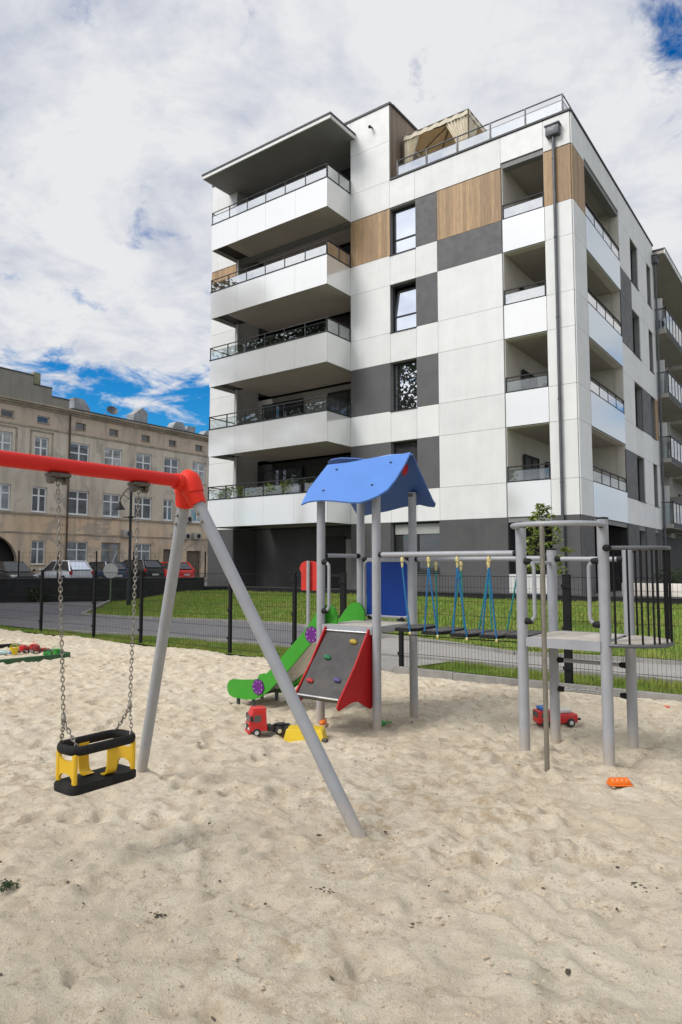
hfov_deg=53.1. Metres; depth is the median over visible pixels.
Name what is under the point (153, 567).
parked car
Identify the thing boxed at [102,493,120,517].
window
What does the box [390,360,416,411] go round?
window
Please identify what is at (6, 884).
weed
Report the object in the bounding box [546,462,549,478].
loggia door
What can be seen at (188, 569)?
parked car
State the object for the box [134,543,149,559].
window
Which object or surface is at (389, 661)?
path
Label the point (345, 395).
balcony door
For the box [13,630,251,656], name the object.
ground
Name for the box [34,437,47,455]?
window
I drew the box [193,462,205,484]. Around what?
window
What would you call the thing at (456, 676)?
sandpit kerb
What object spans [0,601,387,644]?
road
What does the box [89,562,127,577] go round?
parked car
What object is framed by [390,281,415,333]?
window
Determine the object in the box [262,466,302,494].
balcony door
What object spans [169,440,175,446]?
attic window
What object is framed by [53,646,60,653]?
toy bucket
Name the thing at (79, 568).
parked car
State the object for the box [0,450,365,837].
swing frame
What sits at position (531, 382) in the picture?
loggia door
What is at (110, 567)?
road sign
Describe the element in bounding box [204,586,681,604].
retaining wall
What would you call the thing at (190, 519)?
air conditioner
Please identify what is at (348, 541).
door
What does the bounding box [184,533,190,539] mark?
air conditioner
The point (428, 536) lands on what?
window
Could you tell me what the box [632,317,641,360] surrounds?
window
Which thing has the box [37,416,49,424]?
attic window
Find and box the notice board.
[299,561,316,626]
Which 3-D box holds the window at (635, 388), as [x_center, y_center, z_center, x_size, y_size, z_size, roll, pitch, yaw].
[13.227,-4.702,30.606,0.340,2.015,1.440,-3,-5,36]
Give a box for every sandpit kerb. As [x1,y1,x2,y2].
[381,667,392,672]
[393,666,681,701]
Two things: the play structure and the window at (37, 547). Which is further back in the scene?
the window at (37, 547)
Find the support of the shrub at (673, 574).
on the terrace
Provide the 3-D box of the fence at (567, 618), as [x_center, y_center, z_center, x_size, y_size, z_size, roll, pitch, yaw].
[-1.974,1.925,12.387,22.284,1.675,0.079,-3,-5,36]
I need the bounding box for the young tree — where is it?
[514,503,574,574]
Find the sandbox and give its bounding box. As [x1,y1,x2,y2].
[0,643,69,663]
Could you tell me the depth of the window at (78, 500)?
50.49 m
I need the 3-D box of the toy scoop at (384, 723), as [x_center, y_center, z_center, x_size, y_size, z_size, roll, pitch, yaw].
[0.447,2.153,6.962,0.156,0.053,0.076,1,-4,-9]
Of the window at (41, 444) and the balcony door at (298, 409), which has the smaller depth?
the balcony door at (298, 409)
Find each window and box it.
[0,431,11,450]
[0,483,10,510]
[1,409,14,418]
[31,486,45,512]
[31,540,44,564]
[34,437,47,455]
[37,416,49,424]
[67,541,86,560]
[68,490,88,515]
[70,442,88,461]
[76,423,85,430]
[101,542,119,561]
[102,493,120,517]
[104,448,120,465]
[109,429,118,436]
[134,496,150,519]
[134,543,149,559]
[136,453,150,469]
[141,435,148,441]
[163,499,171,520]
[164,457,177,473]
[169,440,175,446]
[191,508,199,522]
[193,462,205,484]
[195,445,203,451]
[389,204,415,256]
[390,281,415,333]
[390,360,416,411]
[394,440,416,461]
[394,521,439,572]
[630,249,638,290]
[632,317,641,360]
[635,388,643,431]
[637,459,645,502]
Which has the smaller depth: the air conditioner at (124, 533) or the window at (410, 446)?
the window at (410, 446)
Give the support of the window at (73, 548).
in the tenement building at (36, 418)
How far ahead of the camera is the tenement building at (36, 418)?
50.94 m
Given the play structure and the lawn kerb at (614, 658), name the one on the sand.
the play structure
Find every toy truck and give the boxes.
[245,705,290,736]
[533,705,580,726]
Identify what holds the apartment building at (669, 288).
on the ground at (137, 644)
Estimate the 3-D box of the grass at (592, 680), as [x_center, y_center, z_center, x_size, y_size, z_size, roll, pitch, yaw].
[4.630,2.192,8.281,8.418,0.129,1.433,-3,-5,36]
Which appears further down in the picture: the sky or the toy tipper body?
the toy tipper body
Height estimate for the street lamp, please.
4.960 m
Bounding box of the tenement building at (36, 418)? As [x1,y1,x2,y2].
[0,367,208,579]
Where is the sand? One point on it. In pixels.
(296, 927)
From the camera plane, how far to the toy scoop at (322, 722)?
6.92 m
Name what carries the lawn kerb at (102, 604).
on the lawn at (504, 613)
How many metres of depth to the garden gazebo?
28.99 m
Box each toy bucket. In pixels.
[9,644,18,654]
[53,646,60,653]
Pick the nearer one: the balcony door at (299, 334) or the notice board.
the notice board
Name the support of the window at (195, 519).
in the tenement building at (36, 418)
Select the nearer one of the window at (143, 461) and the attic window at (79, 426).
the attic window at (79, 426)
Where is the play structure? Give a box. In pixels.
[227,452,673,771]
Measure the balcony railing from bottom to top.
0.786 m
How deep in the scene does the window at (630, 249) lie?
31.69 m
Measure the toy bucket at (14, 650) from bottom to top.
0.185 m
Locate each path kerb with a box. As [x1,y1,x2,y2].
[35,628,453,662]
[453,659,681,682]
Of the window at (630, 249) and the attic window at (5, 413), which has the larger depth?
the attic window at (5, 413)
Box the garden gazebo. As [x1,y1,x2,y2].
[402,108,491,164]
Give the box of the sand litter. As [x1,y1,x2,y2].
[0,719,657,1021]
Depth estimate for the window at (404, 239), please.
28.29 m
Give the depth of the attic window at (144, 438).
55.62 m
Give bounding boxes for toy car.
[18,645,30,652]
[31,645,40,653]
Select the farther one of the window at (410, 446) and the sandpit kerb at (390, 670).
the window at (410, 446)
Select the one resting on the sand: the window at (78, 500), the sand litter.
the sand litter
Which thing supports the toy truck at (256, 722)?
on the sand
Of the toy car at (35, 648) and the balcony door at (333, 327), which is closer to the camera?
the toy car at (35, 648)
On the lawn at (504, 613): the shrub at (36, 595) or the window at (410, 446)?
the shrub at (36, 595)
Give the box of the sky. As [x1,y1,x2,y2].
[0,0,681,433]
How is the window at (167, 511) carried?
in the tenement building at (36, 418)
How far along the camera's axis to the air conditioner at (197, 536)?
58.96 m
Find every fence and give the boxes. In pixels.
[0,551,205,577]
[0,570,681,694]
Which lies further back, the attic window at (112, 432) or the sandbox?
the attic window at (112, 432)
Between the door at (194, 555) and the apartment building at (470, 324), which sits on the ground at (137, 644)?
the apartment building at (470, 324)
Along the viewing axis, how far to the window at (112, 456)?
53.04 m
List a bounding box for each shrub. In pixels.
[27,587,51,601]
[654,566,681,583]
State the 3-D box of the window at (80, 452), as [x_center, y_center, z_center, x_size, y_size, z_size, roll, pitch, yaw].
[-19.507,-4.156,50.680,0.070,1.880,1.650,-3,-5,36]
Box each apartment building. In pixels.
[202,93,666,594]
[652,247,681,583]
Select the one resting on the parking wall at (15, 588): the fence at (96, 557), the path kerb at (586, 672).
the fence at (96, 557)
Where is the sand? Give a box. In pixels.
[0,629,681,1023]
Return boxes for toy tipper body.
[283,725,327,742]
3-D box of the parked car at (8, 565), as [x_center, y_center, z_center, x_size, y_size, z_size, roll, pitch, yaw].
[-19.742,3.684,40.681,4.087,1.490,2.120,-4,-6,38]
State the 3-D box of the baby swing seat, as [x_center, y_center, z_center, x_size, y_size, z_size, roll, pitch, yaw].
[-1.355,0.672,3.840,0.224,1.670,0.549,-3,-5,36]
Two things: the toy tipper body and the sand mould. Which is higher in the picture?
the toy tipper body
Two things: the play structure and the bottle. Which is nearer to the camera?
the play structure
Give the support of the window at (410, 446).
in the apartment building at (470, 324)
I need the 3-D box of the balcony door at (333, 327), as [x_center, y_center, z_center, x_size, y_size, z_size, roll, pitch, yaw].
[0.313,-7.534,31.236,2.300,2.630,0.070,-3,-5,36]
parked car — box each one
[0,561,38,577]
[36,560,93,577]
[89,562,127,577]
[123,560,165,576]
[160,562,195,576]
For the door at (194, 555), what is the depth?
59.16 m
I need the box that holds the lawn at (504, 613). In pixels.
[8,592,681,693]
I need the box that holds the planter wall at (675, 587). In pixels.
[622,583,681,596]
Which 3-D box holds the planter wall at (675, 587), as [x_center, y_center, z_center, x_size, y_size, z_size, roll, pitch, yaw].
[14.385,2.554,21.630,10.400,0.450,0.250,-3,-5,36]
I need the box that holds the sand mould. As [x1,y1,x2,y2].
[606,777,632,786]
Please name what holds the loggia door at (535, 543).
in the apartment building at (470, 324)
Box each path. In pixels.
[381,638,681,679]
[381,655,447,667]
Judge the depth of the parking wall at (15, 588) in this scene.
29.37 m
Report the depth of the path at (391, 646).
11.56 m
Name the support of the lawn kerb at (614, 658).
on the lawn at (504, 613)
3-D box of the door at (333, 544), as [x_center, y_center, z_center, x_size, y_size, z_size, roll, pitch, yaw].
[-0.313,2.403,31.008,1.250,2.600,0.060,-3,-5,36]
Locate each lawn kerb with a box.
[81,600,109,614]
[82,613,681,664]
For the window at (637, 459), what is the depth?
30.93 m
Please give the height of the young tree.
3.096 m
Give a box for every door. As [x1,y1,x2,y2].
[163,549,198,576]
[262,398,302,419]
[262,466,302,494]
[263,331,303,345]
[325,536,345,588]
[327,318,350,340]
[327,389,350,415]
[346,539,350,588]
[522,369,537,389]
[524,454,539,479]
[526,541,539,573]
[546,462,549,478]
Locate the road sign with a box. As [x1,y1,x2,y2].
[103,551,117,603]
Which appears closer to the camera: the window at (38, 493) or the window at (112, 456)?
the window at (38, 493)
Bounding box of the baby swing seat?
[54,481,140,795]
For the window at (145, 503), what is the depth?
55.20 m
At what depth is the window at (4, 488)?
46.06 m
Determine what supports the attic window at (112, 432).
in the tenement building at (36, 418)
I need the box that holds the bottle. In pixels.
[0,650,11,654]
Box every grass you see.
[418,659,681,694]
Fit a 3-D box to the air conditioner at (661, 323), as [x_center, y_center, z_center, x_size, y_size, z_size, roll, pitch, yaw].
[16.330,-9.531,34.845,0.540,0.630,0.315,-3,-5,36]
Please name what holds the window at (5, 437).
in the tenement building at (36, 418)
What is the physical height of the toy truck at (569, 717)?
0.200 m
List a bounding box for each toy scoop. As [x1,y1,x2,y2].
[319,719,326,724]
[382,720,391,725]
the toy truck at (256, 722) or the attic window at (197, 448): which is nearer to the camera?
the toy truck at (256, 722)
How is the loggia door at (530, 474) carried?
in the apartment building at (470, 324)
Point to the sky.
(114, 114)
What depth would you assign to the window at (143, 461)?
55.36 m
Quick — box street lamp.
[114,488,135,605]
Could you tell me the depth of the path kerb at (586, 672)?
9.95 m
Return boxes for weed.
[0,878,19,892]
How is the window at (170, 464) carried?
in the tenement building at (36, 418)
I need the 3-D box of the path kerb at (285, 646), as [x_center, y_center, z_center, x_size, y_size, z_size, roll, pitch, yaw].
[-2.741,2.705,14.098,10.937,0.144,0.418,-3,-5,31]
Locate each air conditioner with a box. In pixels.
[121,530,132,536]
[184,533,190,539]
[187,516,192,522]
[192,533,201,539]
[655,318,665,330]
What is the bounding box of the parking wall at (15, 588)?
[0,577,204,602]
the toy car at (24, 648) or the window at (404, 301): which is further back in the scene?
the window at (404, 301)

